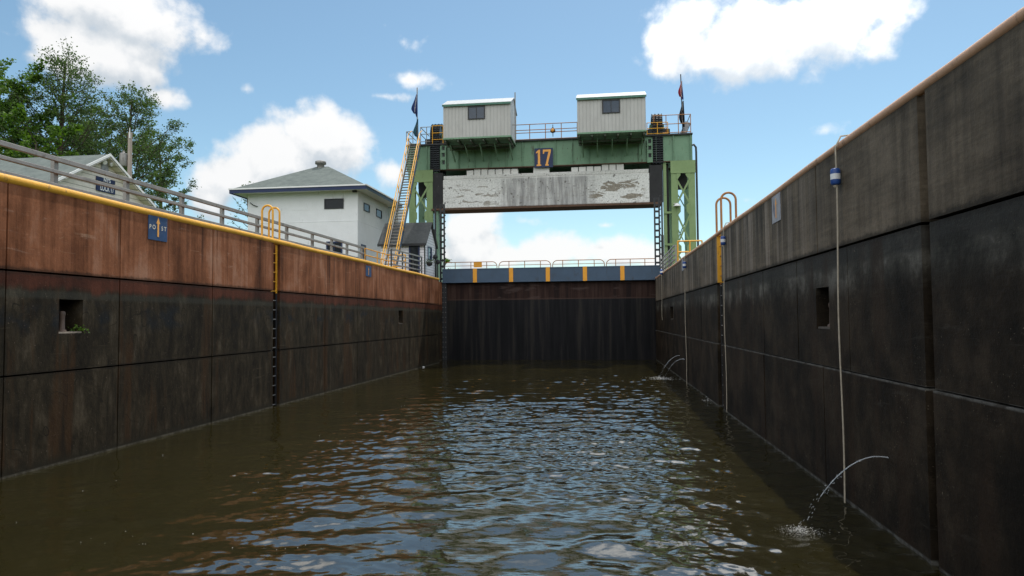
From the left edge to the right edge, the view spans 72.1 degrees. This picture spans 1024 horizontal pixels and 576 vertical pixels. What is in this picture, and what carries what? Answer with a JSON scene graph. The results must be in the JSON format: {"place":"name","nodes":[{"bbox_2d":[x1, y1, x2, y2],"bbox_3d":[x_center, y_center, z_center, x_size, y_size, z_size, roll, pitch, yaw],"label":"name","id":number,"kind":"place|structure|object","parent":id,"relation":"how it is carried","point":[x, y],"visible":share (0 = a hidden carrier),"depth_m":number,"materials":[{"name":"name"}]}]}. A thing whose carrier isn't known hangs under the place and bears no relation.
{"place":"outdoors","nodes":[
{"label":"outdoors","id":0,"kind":"place"},
{"bbox_2d":[0,360,946,575],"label":"water","id":1,"kind":"structure","parent":0,"point":[536,468],"depth_m":10.91,"materials":[{"name":"brown liquid"}]},
{"bbox_2d":[774,456,888,534],"bbox_3d":[3.946,2.577,8.874,1.451,0.957,0.541,0,-3,-8],"label":"water jet","id":2,"kind":"object","parent":1,"relation":"on","point":[827,492],"visible":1,"depth_m":8.77,"materials":[{"name":"white liquid"}]},
{"bbox_2d":[0,0,1023,268],"label":"sky","id":3,"kind":"structure","parent":0,"point":[264,89],"materials":[{"name":"blue"}]},
{"bbox_3d":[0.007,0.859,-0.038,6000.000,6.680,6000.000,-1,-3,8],"label":"ground","id":4,"kind":"structure","parent":0,"visible":0},
{"bbox_2d":[0,57,80,156],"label":"tree","id":5,"kind":"object","parent":4,"relation":"on","point":[20,87],"visible":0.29,"depth_m":46.33,"materials":[{"name":"green plant"}]},
{"bbox_2d":[0,103,85,157],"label":"tree","id":6,"kind":"object","parent":4,"relation":"on","point":[54,130],"visible":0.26,"depth_m":43.49,"materials":[{"name":"green plant"}]},
{"bbox_2d":[0,154,155,207],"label":"garage","id":7,"kind":"structure","parent":4,"relation":"on","point":[108,162],"depth_m":31.17,"materials":[{"name":"beige wood"}]},
{"bbox_2d":[96,185,114,194],"bbox_3d":[-18.331,-4.478,31.766,0.049,0.342,1.190,-1,-3,8],"label":"name board","id":8,"kind":"object","parent":7,"relation":"attached to","point":[105,189],"visible":0.7,"depth_m":31.72,"materials":[{"name":"blue paint"}]},
{"bbox_2d":[96,176,114,184],"bbox_3d":[-18.335,-4.863,31.774,0.049,0.197,1.186,-1,-3,8],"label":"name board","id":9,"kind":"object","parent":7,"relation":"attached to","point":[105,180],"visible":1,"depth_m":31.73,"materials":[{"name":"blue paint"}]},
{"bbox_2d":[0,37,176,195],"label":"tree","id":10,"kind":"object","parent":4,"relation":"on","point":[46,82],"visible":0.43,"depth_m":47.78,"materials":[{"name":"green plant"}]},
{"bbox_2d":[43,101,157,185],"bbox_3d":[-34.216,-7.194,57.963,8.484,15.169,8.839,2,-3,-43],"label":"tree","id":11,"kind":"object","parent":4,"relation":"on","point":[102,143],"visible":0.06,"depth_m":57.45,"materials":[{"name":"green plant"}]},
{"bbox_2d":[56,80,193,209],"bbox_3d":[-28.179,-7.612,51.494,8.309,15.325,9.221,-1,-3,8],"label":"tree","id":12,"kind":"object","parent":4,"relation":"on","point":[134,104],"visible":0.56,"depth_m":51.23,"materials":[{"name":"green plant"}]},
{"bbox_2d":[119,128,131,177],"bbox_3d":[-24.063,-5.184,43.765,0.751,9.603,0.500,-1,-3,8],"label":"utility pole","id":13,"kind":"object","parent":4,"relation":"on","point":[125,159],"visible":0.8,"depth_m":43.84,"materials":[{"name":"metal"}]},
{"bbox_2d":[132,130,204,218],"bbox_3d":[-31.093,-6.743,63.249,6.576,14.683,6.060,-2,-3,32],"label":"tree","id":14,"kind":"object","parent":4,"relation":"on","point":[174,198],"visible":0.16,"depth_m":63.18,"materials":[{"name":"green plant"}]},
{"bbox_2d":[0,173,443,479],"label":"lock wall","id":15,"kind":"structure","parent":4,"relation":"on","point":[179,324],"depth_m":16.61,"materials":[{"name":"brown concrete"}]},
{"bbox_2d":[59,311,66,331],"bbox_3d":[-8.810,0.653,13.787,0.146,0.405,0.150,-1,-3,8],"label":"mooring post","id":16,"kind":"object","parent":15,"relation":"on","point":[62,314],"visible":0.91,"depth_m":13.75,"materials":[{"name":"grey metal"}]},
{"bbox_2d":[69,324,89,333],"bbox_3d":[-8.652,0.833,14.060,0.300,0.239,0.400,-1,-3,8],"label":"weed","id":17,"kind":"object","parent":15,"relation":"on","point":[81,329],"visible":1,"depth_m":14.04,"materials":[{"name":"green plant"}]},
{"bbox_2d":[148,215,166,241],"bbox_3d":[-8.289,-1.416,16.484,0.018,0.616,0.699,-1,-3,8],"label":"post sign","id":18,"kind":"object","parent":15,"relation":"attached to","point":[157,228],"visible":1,"depth_m":16.45,"materials":[{"name":"blue metal"}]},
{"bbox_2d":[0,140,364,259],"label":"guard railing","id":19,"kind":"object","parent":15,"relation":"on","point":[54,171],"visible":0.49,"depth_m":19.29,"materials":[{"name":"metal"}]},
{"bbox_2d":[261,204,280,405],"bbox_3d":[-7.693,0.852,22.404,0.426,6.993,0.527,-1,-3,8],"label":"wall ladder","id":20,"kind":"object","parent":15,"relation":"attached to","point":[275,300],"depth_m":22.51,"materials":[{"name":"metal"}]},
{"bbox_2d":[366,265,370,276],"bbox_3d":[-6.328,-0.741,31.057,0.018,0.467,0.716,-1,-3,8],"label":"post sign","id":21,"kind":"object","parent":15,"relation":"attached to","point":[368,271],"visible":1,"depth_m":31.04,"materials":[{"name":"blue metal"}]},
{"bbox_2d":[364,248,405,269],"bbox_3d":[-6.928,-1.388,38.792,1.070,1.291,4.146,-1,-3,8],"label":"stair foot railing","id":22,"kind":"object","parent":15,"relation":"on","point":[383,259],"visible":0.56,"depth_m":39.68,"materials":[{"name":"metal"}]},
{"bbox_2d":[380,131,421,267],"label":"staircase","id":23,"kind":"structure","parent":15,"relation":"on","point":[402,222],"depth_m":45.57,"materials":[{"name":"metal"}]},
{"bbox_2d":[390,248,422,273],"bbox_3d":[-6.033,-1.351,40.701,0.083,1.390,5.351,-1,-3,11],"label":"hut railing","id":24,"kind":"object","parent":15,"relation":"on","point":[402,261],"visible":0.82,"depth_m":40.22,"materials":[{"name":"metal"}]},
{"bbox_2d":[377,222,437,276],"bbox_3d":[-6.515,-2.348,46.017,3.738,3.875,3.303,-1,-3,8],"label":"lockside hut","id":25,"kind":"object","parent":15,"relation":"on","point":[419,239],"visible":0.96,"depth_m":44.98,"materials":[{"name":"white"}]},
{"bbox_2d":[409,246,419,272],"bbox_3d":[-6.195,-1.654,44.636,0.707,2.322,0.047,-1,-3,8],"label":"door","id":26,"kind":"structure","parent":25,"relation":"in","point":[415,250],"depth_m":44.65,"materials":[{"name":"black paint"}]},
{"bbox_2d":[428,246,431,259],"bbox_3d":[-5.335,-2.239,45.720,0.047,0.844,0.987,-1,-3,8],"label":"window","id":27,"kind":"structure","parent":25,"relation":"in","point":[429,248],"depth_m":45.69,"materials":[{"name":"black glass"}]},
{"bbox_2d":[408,170,441,281],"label":"gate tower","id":28,"kind":"structure","parent":15,"relation":"on","point":[423,179],"depth_m":50.65,"materials":[{"name":"green metal"}]},
{"bbox_2d":[431,165,662,213],"bbox_3d":[2.353,-6.983,50.296,16.405,2.740,1.760,-1,-3,8],"label":"counterweight","id":29,"kind":"object","parent":28,"relation":"attached to","point":[581,190],"visible":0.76,"depth_m":49.49,"materials":[{"name":"white concrete"}]},
{"bbox_2d":[467,170,473,174],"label":"concrete block","id":30,"kind":"object","parent":29,"relation":"on","point":[471,172],"depth_m":50.37,"materials":[{"name":"grey concrete"}]},
{"bbox_2d":[474,169,480,174],"bbox_3d":[-2.450,-8.297,50.544,0.455,0.485,0.500,-1,-3,8],"label":"concrete block","id":31,"kind":"object","parent":29,"relation":"on","point":[477,171],"depth_m":50.30,"materials":[{"name":"grey concrete"}]},
{"bbox_2d":[481,169,487,174],"bbox_3d":[-1.944,-8.299,50.476,0.454,0.475,0.500,-1,-3,8],"label":"concrete block","id":32,"kind":"object","parent":29,"relation":"on","point":[484,171],"depth_m":50.23,"materials":[{"name":"grey concrete"}]},
{"bbox_2d":[488,169,495,174],"bbox_3d":[-1.428,-8.258,50.404,0.476,0.377,0.500,-1,-3,8],"label":"concrete block","id":33,"kind":"object","parent":29,"relation":"on","point":[491,171],"depth_m":50.16,"materials":[{"name":"grey concrete"}]},
{"bbox_2d":[496,169,502,173],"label":"concrete block","id":34,"kind":"object","parent":29,"relation":"on","point":[499,171],"depth_m":50.09,"materials":[{"name":"grey concrete"}]},
{"bbox_2d":[503,169,510,173],"bbox_3d":[-0.339,-8.264,50.258,0.514,0.360,0.500,-1,-3,8],"label":"concrete block","id":35,"kind":"object","parent":29,"relation":"on","point":[506,171],"depth_m":50.02,"materials":[{"name":"grey concrete"}]},
{"bbox_2d":[511,169,518,173],"bbox_3d":[0.209,-8.271,50.185,0.481,0.358,0.500,-1,-3,8],"label":"concrete block","id":36,"kind":"object","parent":29,"relation":"on","point":[514,171],"depth_m":49.94,"materials":[{"name":"grey concrete"}]},
{"bbox_2d":[533,167,549,172],"bbox_3d":[2.096,-8.316,49.933,1.129,0.392,0.500,-1,-3,8],"label":"concrete block","id":37,"kind":"object","parent":29,"relation":"on","point":[541,170],"depth_m":49.69,"materials":[{"name":"grey concrete"}]},
{"bbox_2d":[571,167,577,171],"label":"concrete block","id":38,"kind":"object","parent":29,"relation":"on","point":[573,169],"depth_m":49.38,"materials":[{"name":"grey concrete"}]},
{"bbox_2d":[594,166,600,170],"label":"concrete block","id":39,"kind":"object","parent":29,"relation":"on","point":[597,168],"depth_m":49.16,"materials":[{"name":"grey concrete"}]},
{"bbox_2d":[602,164,608,169],"bbox_3d":[6.528,-8.426,49.341,0.469,0.486,0.500,-1,-3,8],"label":"concrete block","id":40,"kind":"object","parent":29,"relation":"on","point":[605,166],"depth_m":49.09,"materials":[{"name":"grey concrete"}]},
{"bbox_2d":[609,164,615,169],"bbox_3d":[7.032,-8.426,49.273,0.441,0.471,0.500,-1,-3,8],"label":"concrete block","id":41,"kind":"object","parent":29,"relation":"on","point":[612,166],"depth_m":49.02,"materials":[{"name":"grey concrete"}]},
{"bbox_2d":[616,164,623,169],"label":"concrete block","id":42,"kind":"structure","parent":29,"relation":"on","point":[619,166],"depth_m":48.96,"materials":[{"name":"grey concrete"}]},
{"bbox_2d":[406,133,692,175],"bbox_3d":[2.550,-9.455,50.951,20.222,1.947,3.020,-1,-3,8],"label":"bridge girder","id":43,"kind":"object","parent":28,"relation":"on","point":[567,154],"visible":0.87,"depth_m":49.60,"materials":[{"name":"green metal"}]},
{"bbox_2d":[406,131,415,143],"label":"girder railing","id":44,"kind":"object","parent":43,"relation":"on","point":[410,135],"visible":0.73,"depth_m":50.98,"materials":[{"name":"metal"}]},
{"bbox_2d":[420,126,431,143],"bbox_3d":[-5.998,-10.954,52.019,0.956,1.288,2.508,-1,-3,8],"label":"girder railing","id":45,"kind":"object","parent":43,"relation":"on","point":[426,141],"visible":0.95,"depth_m":50.83,"materials":[{"name":"metal"}]},
{"bbox_2d":[425,127,444,143],"bbox_3d":[-5.382,-10.952,51.642,1.600,1.720,1.810,-1,-3,8],"label":"chain sheave","id":46,"kind":"object","parent":43,"relation":"on","point":[441,136],"visible":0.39,"depth_m":50.83,"materials":[{"name":"metal"}]},
{"bbox_2d":[432,125,442,143],"bbox_3d":[-5.339,-11.041,50.626,0.834,1.328,0.056,-1,-3,8],"label":"girder railing","id":47,"kind":"object","parent":43,"relation":"on","point":[437,132],"visible":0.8,"depth_m":50.63,"materials":[{"name":"yellow metal"}]},
{"bbox_2d":[430,124,445,174],"bbox_3d":[-5.409,-9.031,51.609,0.704,5.960,2.090,-1,-3,8],"label":"lift chain","id":48,"kind":"object","parent":43,"relation":"hanging from","point":[434,158],"visible":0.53,"depth_m":50.64,"materials":[{"name":"black metal"}]},
{"bbox_2d":[442,98,516,161],"bbox_3d":[-2.189,-11.144,49.289,4.756,4.193,3.355,-1,-3,8],"label":"machinery cabin","id":49,"kind":"object","parent":43,"relation":"on","point":[477,124],"visible":0.98,"depth_m":47.88,"materials":[{"name":"metal"}]},
{"bbox_2d":[468,106,484,119],"bbox_3d":[-2.416,-11.896,47.768,1.186,0.914,0.047,-1,-3,8],"label":"window","id":50,"kind":"structure","parent":49,"relation":"in","point":[474,112],"depth_m":47.77,"materials":[{"name":"glass"}]},
{"bbox_2d":[514,92,515,140],"bbox_3d":[0.140,-11.773,48.354,0.246,3.360,0.080,-1,-3,8],"label":"antenna mast","id":51,"kind":"object","parent":49,"relation":"attached to","point":[515,114],"visible":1,"depth_m":48.32,"materials":[{"name":"metal"}]},
{"bbox_2d":[534,148,552,167],"bbox_3d":[2.228,-9.154,49.502,1.294,1.367,0.079,-1,-3,8],"label":"number sign","id":52,"kind":"object","parent":43,"relation":"attached to","point":[543,157],"visible":1,"depth_m":49.48,"materials":[{"name":"blue metal"}]},
{"bbox_2d":[516,122,576,139],"bbox_3d":[2.360,-11.057,49.691,4.532,1.148,0.056,-1,-3,8],"label":"girder railing","id":53,"kind":"object","parent":43,"relation":"on","point":[545,129],"visible":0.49,"depth_m":49.67,"materials":[{"name":"grey metal"}]},
{"bbox_2d":[576,91,646,156],"bbox_3d":[6.771,-11.259,48.089,4.610,4.168,3.355,-1,-3,8],"label":"machinery cabin","id":54,"kind":"object","parent":43,"relation":"on","point":[609,118],"visible":0.98,"depth_m":46.66,"materials":[{"name":"metal"}]},
{"bbox_2d":[602,99,619,113],"bbox_3d":[6.550,-12.010,46.566,1.182,0.916,0.047,-1,-3,8],"label":"window","id":55,"kind":"structure","parent":54,"relation":"in","point":[613,105],"depth_m":46.56,"materials":[{"name":"glass"}]},
{"bbox_2d":[651,113,662,164],"bbox_3d":[10.198,-9.255,49.519,0.704,5.960,2.090,-1,-3,8],"label":"lift chain","id":56,"kind":"object","parent":43,"relation":"hanging from","point":[657,150],"visible":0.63,"depth_m":48.54,"materials":[{"name":"black metal"}]},
{"bbox_2d":[646,122,667,133],"bbox_3d":[10.026,-11.022,48.557,1.464,0.848,0.056,-1,-3,8],"label":"girder railing","id":57,"kind":"object","parent":43,"relation":"on","point":[657,128],"visible":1,"depth_m":48.53,"materials":[{"name":"yellow metal"}]},
{"bbox_2d":[646,124,669,134],"bbox_3d":[10.225,-11.176,49.552,1.600,1.720,1.810,-1,-3,8],"label":"chain sheave","id":58,"kind":"object","parent":43,"relation":"on","point":[648,131],"visible":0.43,"depth_m":48.73,"materials":[{"name":"metal"}]},
{"bbox_2d":[653,114,690,132],"bbox_3d":[11.734,-11.266,49.035,1.809,1.348,3.562,-4,-4,53],"label":"girder railing","id":59,"kind":"object","parent":43,"relation":"on","point":[686,127],"visible":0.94,"depth_m":48.53,"materials":[{"name":"grey metal"}]},
{"bbox_2d":[680,74,682,132],"bbox_3d":[11.829,-12.749,49.045,0.147,4.353,0.070,-1,-3,8],"label":"flag pole","id":60,"kind":"object","parent":43,"relation":"on","point":[681,105],"visible":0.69,"depth_m":49.01,"materials":[{"name":"metal"}]},
{"bbox_2d":[678,81,683,99],"bbox_3d":[11.762,-13.734,49.018,0.381,1.387,0.246,-2,-3,30],"label":"flag","id":61,"kind":"object","parent":60,"relation":"hanging from","point":[680,91],"visible":1,"depth_m":49.02,"materials":[{"name":"red fabric"}]},
{"bbox_2d":[679,101,684,126],"bbox_3d":[11.795,-12.077,48.936,0.384,1.901,0.277,-1,-3,8],"label":"flag","id":62,"kind":"object","parent":60,"relation":"hanging from","point":[680,116],"visible":0.95,"depth_m":48.93,"materials":[{"name":"black fabric"}]},
{"bbox_3d":[-6.901,-12.466,51.250,0.080,4.296,0.080,-1,-3,8],"label":"flag pole","id":63,"kind":"object","parent":43,"relation":"on","visible":0},
{"bbox_2d":[411,94,417,116],"bbox_3d":[-7.088,-13.235,51.224,0.491,1.722,0.275,-1,-3,8],"label":"flag","id":64,"kind":"object","parent":63,"relation":"attached to","point":[414,108],"visible":1,"depth_m":51.24,"materials":[{"name":"blue fabric"}]},
{"bbox_2d":[413,119,417,138],"bbox_3d":[-6.977,-11.504,51.142,0.420,1.601,0.264,-1,-3,8],"label":"flag","id":65,"kind":"object","parent":63,"relation":"attached to","point":[415,131],"visible":0.99,"depth_m":51.17,"materials":[{"name":"green fabric"}]},
{"bbox_2d":[434,207,436,277],"bbox_3d":[-5.336,-2.960,48.997,0.174,5.300,0.200,-1,-3,8],"label":"guide bar","id":66,"kind":"object","parent":15,"relation":"on","point":[435,234],"visible":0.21,"depth_m":48.97,"materials":[{"name":"metal"}]},
{"bbox_2d":[433,254,437,276],"bbox_3d":[-5.092,-1.322,46.693,0.323,1.820,0.340,-1,-3,8],"label":"lantern stand","id":67,"kind":"object","parent":15,"relation":"on","point":[435,256],"visible":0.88,"depth_m":46.65,"materials":[{"name":"metal"}]},
{"bbox_2d":[436,260,439,277],"bbox_3d":[-4.973,-1.150,47.174,0.323,1.516,0.340,-1,-3,8],"label":"lantern stand","id":68,"kind":"object","parent":15,"relation":"on","point":[437,262],"visible":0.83,"depth_m":47.12,"materials":[{"name":"metal"}]},
{"bbox_2d":[440,202,445,281],"bbox_3d":[-4.706,-2.929,47.881,0.406,5.810,0.120,-1,-3,8],"label":"lattice guide","id":69,"kind":"object","parent":15,"relation":"on","point":[444,239],"visible":0.84,"depth_m":47.85,"materials":[{"name":"metal"}]},
{"bbox_2d":[227,180,250,228],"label":"tree","id":70,"kind":"object","parent":4,"relation":"on","point":[245,201],"visible":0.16,"depth_m":66.05,"materials":[{"name":"green plant"}]},
{"bbox_2d":[228,160,404,263],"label":"operator house","id":71,"kind":"structure","parent":4,"relation":"on","point":[320,198],"depth_m":47.91,"materials":[{"name":"white paint"}]},
{"bbox_2d":[292,200,310,209],"bbox_3d":[-14.336,-5.643,47.918,1.377,0.699,0.010,-1,-3,8],"label":"blocked window","id":72,"kind":"structure","parent":71,"relation":"in","point":[296,204],"depth_m":47.91,"materials":[{"name":"white paint"}]},
{"bbox_2d":[324,198,343,208],"bbox_3d":[-12.039,-5.694,47.591,1.358,0.695,0.047,-1,-3,8],"label":"window","id":73,"kind":"structure","parent":71,"relation":"in","point":[338,203],"depth_m":47.60,"materials":[{"name":"glass"}]},
{"bbox_2d":[326,241,341,252],"bbox_3d":[-11.980,-2.357,47.440,1.129,1.574,0.047,-1,-3,8],"label":"window","id":74,"kind":"structure","parent":71,"relation":"in","point":[335,249],"depth_m":47.45,"materials":[{"name":"black glass"}]},
{"bbox_2d":[364,203,369,212],"bbox_3d":[-10.127,-5.598,49.100,0.047,0.554,1.190,-1,-3,8],"label":"window","id":75,"kind":"structure","parent":71,"relation":"in","point":[366,206],"depth_m":49.13,"materials":[{"name":"glass"}]},
{"bbox_2d":[376,208,381,218],"bbox_3d":[-9.770,-5.466,51.752,0.047,0.584,1.247,-1,-3,8],"label":"window","id":76,"kind":"structure","parent":71,"relation":"in","point":[378,212],"depth_m":51.67,"materials":[{"name":"glass"}]},
{"bbox_2d":[655,7,1023,575],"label":"lock wall","id":77,"kind":"structure","parent":4,"relation":"on","point":[931,239],"depth_m":8.31,"materials":[{"name":"concrete"}]},
{"bbox_2d":[442,258,659,359],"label":"lift gate","id":78,"kind":"structure","parent":77,"relation":"attached to","point":[604,312],"depth_m":46.17,"materials":[{"name":"metal"}]},
{"bbox_2d":[653,196,661,264],"bbox_3d":[9.516,-3.134,45.976,0.439,5.810,0.120,-1,-3,8],"label":"lattice guide","id":79,"kind":"object","parent":77,"relation":"on","point":[658,224],"visible":0.78,"depth_m":45.96,"materials":[{"name":"metal"}]},
{"bbox_2d":[661,201,663,268],"bbox_3d":[10.029,-3.181,46.939,0.164,5.300,0.200,-1,-3,8],"label":"guide bar","id":80,"kind":"object","parent":77,"relation":"on","point":[662,245],"visible":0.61,"depth_m":46.88,"materials":[{"name":"metal"}]},
{"bbox_2d":[659,245,676,271],"bbox_3d":[8.948,-1.384,40.683,0.125,1.199,10.266,-1,-3,8],"label":"wall end railing","id":81,"kind":"object","parent":77,"relation":"on","point":[669,259],"depth_m":38.85,"materials":[{"name":"metal"}]},
{"bbox_2d":[663,144,698,269],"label":"gate tower","id":82,"kind":"structure","parent":77,"relation":"on","point":[679,175],"depth_m":48.24,"materials":[{"name":"green metal"}]},
{"bbox_2d":[684,252,688,383],"bbox_3d":[7.295,1.254,28.740,0.469,5.445,0.055,-1,-3,2],"label":"rope","id":83,"kind":"object","parent":77,"relation":"hanging from","point":[685,336],"visible":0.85,"depth_m":28.69,"materials":[{"name":"grey fabric"}]},
{"bbox_2d":[677,240,702,260],"bbox_3d":[8.166,-1.676,32.300,1.159,1.042,0.070,-1,-3,8],"label":"yellow barrier","id":84,"kind":"object","parent":77,"relation":"on","point":[689,241],"visible":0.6,"depth_m":32.32,"materials":[{"name":"metal"}]},
{"bbox_2d":[717,235,722,282],"bbox_3d":[6.421,-0.906,21.429,0.340,1.480,0.080,-1,-3,8],"label":"ladder channel","id":85,"kind":"object","parent":77,"relation":"attached to","point":[719,273],"visible":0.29,"depth_m":21.41,"materials":[{"name":"yellow paint"}]},
{"bbox_2d":[715,192,736,406],"bbox_3d":[6.439,0.674,20.972,0.486,6.983,0.972,-1,-3,8],"label":"wall ladder","id":86,"kind":"object","parent":77,"relation":"attached to","point":[730,210],"depth_m":21.31,"materials":[{"name":"metal"}]},
{"bbox_2d":[723,222,729,411],"bbox_3d":[6.156,0.799,19.670,0.469,5.311,0.055,-1,-3,2],"label":"rope","id":87,"kind":"object","parent":77,"relation":"hanging from","point":[724,326],"visible":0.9,"depth_m":19.66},
{"bbox_2d":[720,236,725,246],"bbox_3d":[5.928,-1.312,19.770,0.142,0.293,0.144,-1,-3,8],"label":"float","id":88,"kind":"object","parent":87,"relation":"attached to","point":[723,240],"visible":1,"depth_m":19.72,"materials":[{"name":"blue plastic"}]},
{"bbox_2d":[772,192,780,223],"bbox_3d":[5.290,-1.594,14.100,0.018,0.546,0.680,-1,-3,8],"label":"post sign","id":89,"kind":"object","parent":77,"relation":"attached to","point":[776,207],"visible":1,"depth_m":14.06,"materials":[{"name":"metal"}]},
{"bbox_2d":[834,134,848,502],"bbox_3d":[4.973,0.414,10.231,0.469,5.350,0.055,-1,-3,2],"label":"rope","id":90,"kind":"object","parent":77,"relation":"hanging from","point":[839,322],"visible":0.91,"depth_m":10.23,"materials":[{"name":"grey fabric"}]},
{"bbox_2d":[830,168,840,187],"bbox_3d":[4.745,-1.615,10.327,0.140,0.288,0.142,-1,-3,8],"label":"float","id":91,"kind":"object","parent":90,"relation":"attached to","point":[835,177],"visible":1,"depth_m":10.28,"materials":[{"name":"blue plastic"}]}
]}

